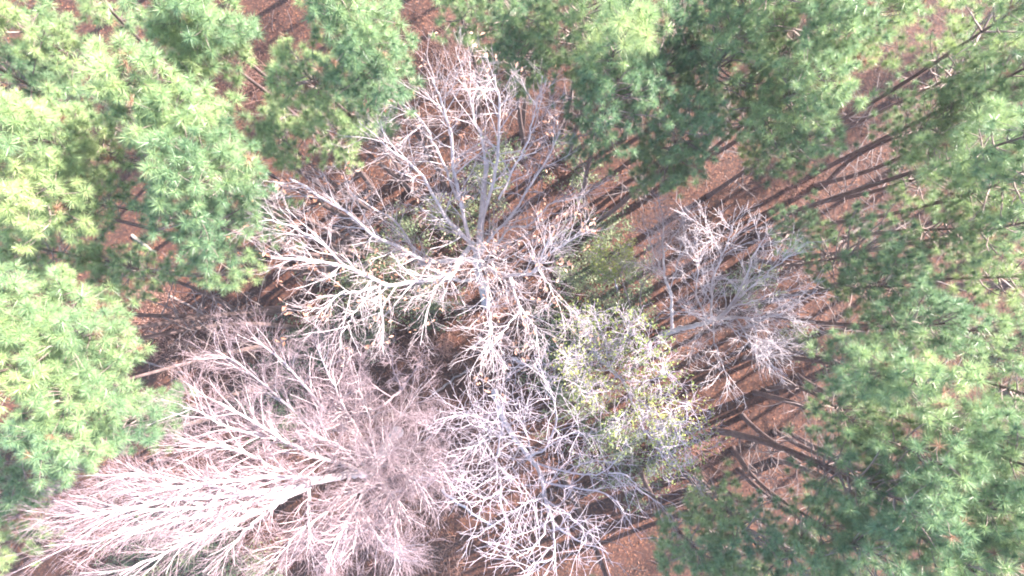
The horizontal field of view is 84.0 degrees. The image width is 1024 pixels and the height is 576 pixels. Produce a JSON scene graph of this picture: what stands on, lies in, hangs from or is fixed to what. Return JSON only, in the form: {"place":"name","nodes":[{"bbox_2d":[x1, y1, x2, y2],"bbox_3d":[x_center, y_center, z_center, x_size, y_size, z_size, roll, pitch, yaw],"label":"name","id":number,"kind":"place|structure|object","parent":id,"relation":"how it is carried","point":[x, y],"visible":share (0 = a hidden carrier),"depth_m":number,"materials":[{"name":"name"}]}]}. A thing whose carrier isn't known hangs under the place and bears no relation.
{"place":"outdoors","nodes":[
{"label":"outdoors","id":0,"kind":"place"},
{"bbox_2d":[0,0,1023,575],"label":"ground","id":1,"kind":"structure","parent":0,"point":[728,166],"depth_m":27.98,"materials":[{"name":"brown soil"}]},
{"bbox_2d":[0,456,168,575],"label":"pine tree","id":2,"kind":"object","parent":1,"relation":"on","point":[9,539],"visible":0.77,"depth_m":16.36,"materials":[{"name":"green plant"}]},
{"bbox_2d":[0,412,230,529],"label":"pine tree","id":3,"kind":"object","parent":1,"relation":"on","point":[14,486],"visible":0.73,"depth_m":13.13,"materials":[{"name":"green plant"}]},
{"bbox_2d":[0,34,247,183],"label":"pine tree","id":4,"kind":"object","parent":1,"relation":"on","point":[8,71],"visible":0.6,"depth_m":13.44,"materials":[{"name":"green plant"}]},
{"bbox_2d":[0,0,249,154],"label":"pine tree","id":5,"kind":"object","parent":1,"relation":"on","point":[11,15],"visible":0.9,"depth_m":13.07,"materials":[{"name":"green plant"}]},
{"bbox_2d":[67,514,185,575],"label":"green shrub","id":6,"kind":"object","parent":1,"relation":"on","point":[132,563],"visible":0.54,"depth_m":26.23,"materials":[{"name":"green plant"}]},
{"bbox_2d":[0,210,256,298],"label":"pine tree","id":7,"kind":"object","parent":1,"relation":"on","point":[50,242],"visible":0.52,"depth_m":12.66,"materials":[{"name":"green plant"}]},
{"bbox_2d":[73,0,216,100],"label":"pine tree","id":8,"kind":"object","parent":1,"relation":"on","point":[113,17],"visible":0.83,"depth_m":14.82,"materials":[{"name":"green plant"}]},
{"bbox_2d":[0,258,292,369],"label":"pine tree","id":9,"kind":"object","parent":1,"relation":"on","point":[11,285],"visible":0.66,"depth_m":10.29,"materials":[{"name":"green plant"}]},
{"bbox_2d":[0,359,293,494],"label":"pine tree","id":10,"kind":"object","parent":1,"relation":"on","point":[50,449],"visible":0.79,"depth_m":10.72,"materials":[{"name":"green plant"}]},
{"bbox_2d":[6,149,289,258],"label":"pine tree","id":11,"kind":"object","parent":1,"relation":"on","point":[121,197],"visible":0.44,"depth_m":12.58,"materials":[{"name":"green plant"}]},
{"bbox_2d":[0,132,297,268],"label":"pine tree","id":12,"kind":"object","parent":1,"relation":"on","point":[40,206],"visible":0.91,"depth_m":10.44,"materials":[{"name":"green plant"}]},
{"bbox_2d":[0,298,299,414],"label":"pine tree","id":13,"kind":"object","parent":1,"relation":"on","point":[7,379],"visible":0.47,"depth_m":10.16,"materials":[{"name":"green plant"}]},
{"bbox_2d":[0,277,305,388],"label":"pine tree","id":14,"kind":"object","parent":1,"relation":"on","point":[50,322],"visible":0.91,"depth_m":10.46,"materials":[{"name":"green plant"}]},
{"bbox_2d":[70,233,237,313],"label":"pine tree","id":15,"kind":"object","parent":1,"relation":"on","point":[98,268],"visible":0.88,"depth_m":15.09,"materials":[{"name":"green plant"}]},
{"bbox_2d":[19,80,289,230],"bbox_3d":[-9.354,-3.262,19.229,3.479,17.925,2.242,44,89,1],"label":"pine tree","id":16,"kind":"object","parent":1,"relation":"on","point":[92,150],"visible":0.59,"depth_m":11.53,"materials":[{"name":"green plant"}]},
{"bbox_2d":[0,82,314,223],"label":"pine tree","id":17,"kind":"object","parent":1,"relation":"on","point":[13,125],"visible":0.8,"depth_m":9.91,"materials":[{"name":"green plant"}]},
{"bbox_2d":[4,321,316,441],"bbox_3d":[-8.592,2.158,18.884,2.666,18.460,2.262,0,88,0],"label":"pine tree","id":18,"kind":"object","parent":1,"relation":"on","point":[90,397],"visible":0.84,"depth_m":10.68,"materials":[{"name":"green plant"}]},
{"bbox_2d":[108,270,218,380],"bbox_3d":[-16.249,1.528,27.014,5.024,2.837,5.176,-36,88,-1],"label":"dead brush","id":19,"kind":"object","parent":1,"relation":"on","point":[174,328],"visible":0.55,"depth_m":27.31,"materials":[{"name":"wood"}]},
{"bbox_2d":[100,494,244,575],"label":"green shrub","id":20,"kind":"object","parent":1,"relation":"on","point":[191,558],"visible":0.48,"depth_m":26.01,"materials":[{"name":"green plant"}]},
{"bbox_2d":[70,355,290,458],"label":"pine tree","id":21,"kind":"object","parent":1,"relation":"on","point":[157,412],"visible":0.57,"depth_m":13.41,"materials":[{"name":"green plant"}]},
{"bbox_2d":[74,27,361,222],"bbox_3d":[-6.762,-3.611,18.473,2.554,19.589,2.860,0,88,0],"label":"pine tree","id":22,"kind":"object","parent":1,"relation":"on","point":[112,85],"visible":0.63,"depth_m":9.44,"materials":[{"name":"green plant"}]},
{"bbox_2d":[114,69,369,228],"bbox_3d":[-6.503,-3.086,18.679,3.325,19.144,2.095,25,88,1],"label":"pine tree","id":23,"kind":"object","parent":1,"relation":"on","point":[192,98],"visible":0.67,"depth_m":9.92,"materials":[{"name":"green plant"}]},
{"bbox_2d":[117,0,374,190],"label":"pine tree","id":24,"kind":"object","parent":1,"relation":"on","point":[236,24],"visible":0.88,"depth_m":10.29,"materials":[{"name":"green plant"}]},
{"bbox_2d":[0,296,492,575],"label":"sweetgum tree","id":25,"kind":"object","parent":1,"relation":"on","point":[388,448],"visible":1,"depth_m":15.40,"materials":[{"name":"pink plant"}]},
{"bbox_2d":[125,171,367,287],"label":"pine tree","id":26,"kind":"object","parent":1,"relation":"on","point":[186,222],"visible":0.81,"depth_m":10.96,"materials":[{"name":"green plant"}]},
{"bbox_2d":[141,0,359,175],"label":"pine tree","id":27,"kind":"object","parent":1,"relation":"on","point":[235,80],"visible":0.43,"depth_m":11.04,"materials":[{"name":"green plant"}]},
{"bbox_2d":[126,107,375,256],"bbox_3d":[-5.752,-1.896,18.699,2.408,19.148,2.362,0,88,0],"label":"pine tree","id":28,"kind":"object","parent":1,"relation":"on","point":[224,152],"visible":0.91,"depth_m":10.17,"materials":[{"name":"green plant"}]},
{"bbox_2d":[156,220,346,311],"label":"pine tree","id":29,"kind":"object","parent":1,"relation":"on","point":[233,273],"visible":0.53,"depth_m":14.22,"materials":[{"name":"green plant"}]},
{"bbox_2d":[208,175,368,264],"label":"pine tree","id":30,"kind":"object","parent":1,"relation":"on","point":[269,216],"visible":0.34,"depth_m":14.95,"materials":[{"name":"green plant"}]},
{"bbox_2d":[243,299,344,387],"bbox_3d":[-10.285,2.990,26.991,3.870,2.624,3.984,26,88,1],"label":"green shrub","id":31,"kind":"object","parent":1,"relation":"on","point":[306,350],"visible":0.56,"depth_m":27.05,"materials":[{"name":"green plant"}]},
{"bbox_2d":[236,93,372,216],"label":"pine tree","id":32,"kind":"object","parent":1,"relation":"on","point":[269,125],"visible":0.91,"depth_m":14.07,"materials":[{"name":"green plant"}]},
{"bbox_2d":[259,17,411,180],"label":"pine tree","id":33,"kind":"object","parent":1,"relation":"on","point":[321,96],"visible":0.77,"depth_m":11.75,"materials":[{"name":"green plant"}]},
{"bbox_2d":[287,91,417,200],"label":"pine tree","id":34,"kind":"object","parent":1,"relation":"on","point":[355,127],"visible":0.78,"depth_m":14.95,"materials":[{"name":"green plant"}]},
{"bbox_2d":[291,0,451,175],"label":"pine tree","id":35,"kind":"object","parent":1,"relation":"on","point":[328,10],"visible":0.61,"depth_m":10.50,"materials":[{"name":"green plant"}]},
{"bbox_2d":[335,70,407,169],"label":"pine tree","id":36,"kind":"object","parent":1,"relation":"on","point":[388,130],"visible":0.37,"depth_m":16.13,"materials":[{"name":"green plant"}]},
{"bbox_2d":[331,278,426,363],"bbox_3d":[-6.702,1.496,27.020,4.445,2.758,4.154,-27,88,-1],"label":"green shrub","id":37,"kind":"object","parent":1,"relation":"on","point":[374,331],"visible":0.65,"depth_m":26.94,"materials":[{"name":"green plant"}]},
{"bbox_2d":[310,1,459,188],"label":"pine tree","id":38,"kind":"object","parent":1,"relation":"on","point":[351,63],"visible":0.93,"depth_m":10.97,"materials":[{"name":"green plant"}]},
{"bbox_2d":[339,198,432,300],"bbox_3d":[-5.657,-1.377,27.042,3.759,2.870,5.641,43,89,1],"label":"green shrub","id":39,"kind":"object","parent":1,"relation":"on","point":[405,223],"visible":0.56,"depth_m":27.01,"materials":[{"name":"green plant"}]},
{"bbox_2d":[324,325,456,435],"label":"young bare tree","id":40,"kind":"object","parent":1,"relation":"on","point":[396,378],"visible":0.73,"depth_m":20.93,"materials":[{"name":"grey plant"}]},
{"bbox_2d":[222,22,624,407],"bbox_3d":[-1.248,-0.970,19.433,8.996,17.301,8.113,-41,88,-1],"label":"oak tree","id":41,"kind":"object","parent":1,"relation":"on","point":[477,262],"visible":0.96,"depth_m":14.23,"materials":[{"name":"grey plant"}]},
{"bbox_2d":[381,238,469,334],"bbox_3d":[-4.361,0.324,26.952,4.137,2.633,4.342,-30,88,-1],"label":"green shrub","id":42,"kind":"object","parent":1,"relation":"on","point":[430,317],"visible":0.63,"depth_m":27.04,"materials":[{"name":"green plant"}]},
{"bbox_2d":[414,183,501,257],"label":"green shrub","id":43,"kind":"object","parent":1,"relation":"on","point":[473,212],"visible":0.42,"depth_m":26.94,"materials":[{"name":"green plant"}]},
{"bbox_2d":[428,0,494,117],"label":"pine tree","id":44,"kind":"object","parent":1,"relation":"on","point":[460,7],"visible":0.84,"depth_m":15.61,"materials":[{"name":"green plant"}]},
{"bbox_2d":[397,3,536,118],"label":"bare tree","id":45,"kind":"object","parent":1,"relation":"on","point":[454,55],"visible":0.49,"depth_m":27.09,"materials":[{"name":"brown plant"}]},
{"bbox_2d":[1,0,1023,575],"bbox_3d":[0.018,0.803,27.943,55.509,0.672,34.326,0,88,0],"label":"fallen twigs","id":46,"kind":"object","parent":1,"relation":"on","point":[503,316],"visible":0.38,"depth_m":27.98,"materials":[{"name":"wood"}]},
{"bbox_2d":[473,0,562,134],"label":"pine tree","id":47,"kind":"object","parent":1,"relation":"on","point":[533,7],"visible":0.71,"depth_m":14.27,"materials":[{"name":"green plant"}]},
{"bbox_2d":[475,6,567,143],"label":"pine tree","id":48,"kind":"object","parent":1,"relation":"on","point":[514,32],"visible":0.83,"depth_m":15.02,"materials":[{"name":"green plant"}]},
{"bbox_2d":[412,349,692,575],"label":"crooked bare tree","id":49,"kind":"object","parent":1,"relation":"on","point":[510,431],"visible":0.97,"depth_m":16.04,"materials":[{"name":"grey plant"}]},
{"bbox_2d":[515,329,608,445],"bbox_3d":[2.462,4.480,26.325,4.322,3.285,5.077,-16,88,-1],"label":"green shrub","id":50,"kind":"object","parent":1,"relation":"on","point":[565,395],"visible":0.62,"depth_m":26.52,"materials":[{"name":"green plant"}]},
{"bbox_2d":[527,284,602,375],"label":"green shrub","id":51,"kind":"object","parent":1,"relation":"on","point":[551,342],"visible":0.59,"depth_m":26.73,"materials":[{"name":"green plant"}]},
{"bbox_2d":[533,0,641,135],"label":"pine tree","id":52,"kind":"object","parent":1,"relation":"on","point":[579,11],"visible":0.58,"depth_m":14.37,"materials":[{"name":"green plant"}]},
{"bbox_2d":[548,215,626,320],"bbox_3d":[3.188,-1.116,26.834,3.376,3.281,5.055,-11,88,0],"label":"green shrub","id":53,"kind":"object","parent":1,"relation":"on","point":[569,279],"visible":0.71,"depth_m":26.52,"materials":[{"name":"green plant"}]},
{"bbox_2d":[557,380,633,482],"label":"green shrub","id":54,"kind":"object","parent":1,"relation":"on","point":[610,421],"visible":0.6,"depth_m":26.42,"materials":[{"name":"green plant"}]},
{"bbox_2d":[547,32,676,224],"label":"pine tree","id":55,"kind":"object","parent":1,"relation":"on","point":[612,110],"visible":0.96,"depth_m":13.97,"materials":[{"name":"green plant"}]},
{"bbox_2d":[549,0,676,154],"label":"pine tree","id":56,"kind":"object","parent":1,"relation":"on","point":[641,17],"visible":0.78,"depth_m":12.13,"materials":[{"name":"green plant"}]},
{"bbox_2d":[585,237,645,294],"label":"evergreen sapling","id":57,"kind":"object","parent":1,"relation":"on","point":[599,253],"visible":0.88,"depth_m":21.74,"materials":[{"name":"green plant"}]},
{"bbox_2d":[573,246,669,373],"bbox_3d":[5.122,1.092,26.674,4.323,3.211,6.030,-4,88,0],"label":"green shrub","id":58,"kind":"object","parent":1,"relation":"on","point":[633,305],"visible":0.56,"depth_m":26.66,"materials":[{"name":"green plant"}]},
{"bbox_2d":[585,413,688,517],"bbox_3d":[6.337,8.224,26.830,4.244,3.090,5.382,22,88,1],"label":"green shrub","id":59,"kind":"object","parent":1,"relation":"on","point":[631,467],"visible":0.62,"depth_m":26.79,"materials":[{"name":"green plant"}]},
{"bbox_2d":[545,297,730,497],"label":"evergreen oak","id":60,"kind":"object","parent":1,"relation":"on","point":[594,351],"visible":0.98,"depth_m":16.02,"materials":[{"name":"green plant"}]},
{"bbox_2d":[619,184,704,328],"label":"thin bare tree","id":61,"kind":"object","parent":1,"relation":"on","point":[662,254],"visible":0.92,"depth_m":18.67,"materials":[{"name":"grey wood"}]},
{"bbox_2d":[594,65,732,225],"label":"pine tree","id":62,"kind":"object","parent":1,"relation":"on","point":[678,119],"visible":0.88,"depth_m":14.73,"materials":[{"name":"green plant"}]},
{"bbox_2d":[610,2,720,141],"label":"pine tree","id":63,"kind":"object","parent":1,"relation":"on","point":[670,73],"visible":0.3,"depth_m":14.74,"materials":[{"name":"green plant"}]},
{"bbox_2d":[621,0,746,118],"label":"pine tree","id":64,"kind":"object","parent":1,"relation":"on","point":[683,10],"visible":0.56,"depth_m":13.86,"materials":[{"name":"green plant"}]},
{"bbox_2d":[634,464,735,575],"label":"pine tree","id":65,"kind":"object","parent":1,"relation":"on","point":[685,549],"visible":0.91,"depth_m":15.18,"materials":[{"name":"green plant"}]},
{"bbox_2d":[665,456,754,544],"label":"pine tree","id":66,"kind":"object","parent":1,"relation":"on","point":[722,511],"visible":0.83,"depth_m":15.72,"materials":[{"name":"green plant"}]},
{"bbox_2d":[644,0,787,147],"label":"pine tree","id":67,"kind":"object","parent":1,"relation":"on","point":[735,45],"visible":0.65,"depth_m":13.71,"materials":[{"name":"green plant"}]},
{"bbox_2d":[680,454,792,575],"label":"pine tree","id":68,"kind":"object","parent":1,"relation":"on","point":[752,552],"visible":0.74,"depth_m":13.77,"materials":[{"name":"green plant"}]},
{"bbox_2d":[657,0,824,126],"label":"pine tree","id":69,"kind":"object","parent":1,"relation":"on","point":[779,6],"visible":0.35,"depth_m":13.01,"materials":[{"name":"green plant"}]},
{"bbox_2d":[654,195,838,415],"bbox_3d":[5.943,0.614,20.638,4.397,14.681,5.657,0,88,0],"label":"leaning bare tree","id":70,"kind":"object","parent":1,"relation":"on","point":[705,322],"visible":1,"depth_m":15.53,"materials":[{"name":"white plant"}]},
{"bbox_2d":[687,30,828,193],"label":"pine tree","id":71,"kind":"object","parent":1,"relation":"on","point":[762,111],"visible":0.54,"depth_m":14.45,"materials":[{"name":"green plant"}]},
{"bbox_2d":[705,76,862,207],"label":"pine tree","id":72,"kind":"object","parent":1,"relation":"on","point":[811,147],"visible":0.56,"depth_m":15.38,"materials":[{"name":"green plant"}]},
{"bbox_2d":[724,490,850,575],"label":"pine tree","id":73,"kind":"object","parent":1,"relation":"on","point":[801,569],"visible":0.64,"depth_m":12.72,"materials":[{"name":"green plant"}]},
{"bbox_2d":[702,17,880,159],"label":"pine tree","id":74,"kind":"object","parent":1,"relation":"on","point":[838,94],"visible":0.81,"depth_m":12.52,"materials":[{"name":"green plant"}]},
{"bbox_2d":[755,188,833,262],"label":"pine tree","id":75,"kind":"object","parent":1,"relation":"on","point":[811,216],"visible":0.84,"depth_m":20.11,"materials":[{"name":"green plant"}]},
{"bbox_2d":[693,0,897,144],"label":"pine tree","id":76,"kind":"object","parent":1,"relation":"on","point":[827,13],"visible":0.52,"depth_m":12.10,"materials":[{"name":"green plant"}]},
{"bbox_2d":[730,443,878,575],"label":"pine tree","id":77,"kind":"object","parent":1,"relation":"on","point":[825,529],"visible":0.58,"depth_m":13.68,"materials":[{"name":"green plant"}]},
{"bbox_2d":[713,420,923,552],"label":"pine tree","id":78,"kind":"object","parent":1,"relation":"on","point":[845,460],"visible":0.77,"depth_m":13.31,"materials":[{"name":"green plant"}]},
{"bbox_2d":[735,0,930,114],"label":"pine tree","id":79,"kind":"object","parent":1,"relation":"on","point":[908,9],"visible":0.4,"depth_m":13.54,"materials":[{"name":"green plant"}]},
{"bbox_2d":[761,360,914,462],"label":"pine tree","id":80,"kind":"object","parent":1,"relation":"on","point":[842,410],"visible":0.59,"depth_m":14.05,"materials":[{"name":"green plant"}]},
{"bbox_2d":[736,467,941,575],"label":"pine tree","id":81,"kind":"object","parent":1,"relation":"on","point":[905,568],"visible":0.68,"depth_m":11.57,"materials":[{"name":"green plant"}]},
{"bbox_2d":[747,321,932,417],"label":"pine tree","id":82,"kind":"object","parent":1,"relation":"on","point":[862,372],"visible":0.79,"depth_m":12.56,"materials":[{"name":"green plant"}]},
{"bbox_2d":[755,188,955,305],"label":"pine tree","id":83,"kind":"object","parent":1,"relation":"on","point":[844,255],"visible":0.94,"depth_m":15.58,"materials":[{"name":"green plant"}]},
{"bbox_2d":[768,232,953,342],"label":"pine tree","id":84,"kind":"object","parent":1,"relation":"on","point":[880,291],"visible":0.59,"depth_m":15.12,"materials":[{"name":"green plant"}]},
{"bbox_2d":[739,413,984,568],"bbox_3d":[8.923,5.390,18.650,4.683,18.774,2.593,41,88,1],"label":"pine tree","id":85,"kind":"object","parent":1,"relation":"on","point":[938,522],"visible":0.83,"depth_m":10.55,"materials":[{"name":"green plant"}]},
{"bbox_2d":[742,326,994,439],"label":"pine tree","id":86,"kind":"object","parent":1,"relation":"on","point":[935,373],"visible":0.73,"depth_m":11.06,"materials":[{"name":"green plant"}]},
{"bbox_2d":[752,389,1001,505],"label":"pine tree","id":87,"kind":"object","parent":1,"relation":"on","point":[914,445],"visible":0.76,"depth_m":11.21,"materials":[{"name":"green plant"}]},
{"bbox_2d":[766,275,1002,369],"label":"pine tree","id":88,"kind":"object","parent":1,"relation":"on","point":[947,342],"visible":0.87,"depth_m":13.05,"materials":[{"name":"green plant"}]},
{"bbox_2d":[770,449,1022,575],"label":"pine tree","id":89,"kind":"object","parent":1,"relation":"on","point":[962,568],"visible":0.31,"depth_m":10.31,"materials":[{"name":"green plant"}]},
{"bbox_2d":[772,419,1023,560],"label":"pine tree","id":90,"kind":"object","parent":1,"relation":"on","point":[1003,501],"visible":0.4,"depth_m":10.38,"materials":[{"name":"green plant"}]},
{"bbox_2d":[777,86,1023,225],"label":"pine tree","id":91,"kind":"object","parent":1,"relation":"on","point":[964,159],"visible":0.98,"depth_m":12.54,"materials":[{"name":"green plant"}]},
{"bbox_2d":[788,0,1023,146],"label":"pine tree","id":92,"kind":"object","parent":1,"relation":"on","point":[1001,10],"visible":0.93,"depth_m":13.38,"materials":[{"name":"green plant"}]},
{"bbox_2d":[794,373,1023,489],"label":"pine tree","id":93,"kind":"object","parent":1,"relation":"on","point":[986,445],"visible":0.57,"depth_m":11.17,"materials":[{"name":"green plant"}]},
{"bbox_2d":[795,137,1023,240],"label":"pine tree","id":94,"kind":"object","parent":1,"relation":"on","point":[1000,219],"visible":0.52,"depth_m":13.57,"materials":[{"name":"green plant"}]},
{"bbox_2d":[795,381,1023,501],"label":"pine tree","id":95,"kind":"object","parent":1,"relation":"on","point":[1016,426],"visible":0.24,"depth_m":11.02,"materials":[{"name":"green plant"}]},
{"bbox_2d":[815,104,1005,217],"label":"pine tree","id":96,"kind":"object","parent":1,"relation":"on","point":[898,184],"visible":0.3,"depth_m":17.06,"materials":[{"name":"green plant"}]},
{"bbox_2d":[805,194,1019,270],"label":"pine tree","id":97,"kind":"object","parent":1,"relation":"on","point":[971,237],"visible":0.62,"depth_m":15.02,"materials":[{"name":"green plant"}]},
{"bbox_2d":[823,74,1009,187],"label":"pine tree","id":98,"kind":"object","parent":1,"relation":"on","point":[897,129],"visible":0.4,"depth_m":17.03,"materials":[{"name":"green plant"}]},
{"bbox_2d":[810,191,1023,279],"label":"pine tree","id":99,"kind":"object","parent":1,"relation":"on","point":[1019,235],"visible":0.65,"depth_m":13.94,"materials":[{"name":"green plant"}]},
{"bbox_2d":[811,10,1023,178],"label":"pine tree","id":100,"kind":"object","parent":1,"relation":"on","point":[988,76],"visible":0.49,"depth_m":13.79,"materials":[{"name":"green plant"}]},
{"bbox_2d":[814,61,1023,200],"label":"pine tree","id":101,"kind":"object","parent":1,"relation":"on","point":[980,87],"visible":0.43,"depth_m":14.17,"materials":[{"name":"green plant"}]},
{"bbox_2d":[816,279,1023,375],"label":"pine tree","id":102,"kind":"object","parent":1,"relation":"on","point":[1007,326],"visible":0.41,"depth_m":13.99,"materials":[{"name":"green plant"}]},
{"bbox_2d":[820,237,1023,315],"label":"pine tree","id":103,"kind":"object","parent":1,"relation":"on","point":[980,286],"visible":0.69,"depth_m":15.20,"materials":[{"name":"green plant"}]},
{"bbox_2d":[823,0,1023,138],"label":"pine tree","id":104,"kind":"object","parent":1,"relation":"on","point":[887,108],"visible":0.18,"depth_m":16.18,"materials":[{"name":"green plant"}]},
{"bbox_2d":[845,345,1023,422],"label":"pine tree","id":105,"kind":"object","parent":1,"relation":"on","point":[997,396],"visible":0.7,"depth_m":13.46,"materials":[{"name":"green plant"}]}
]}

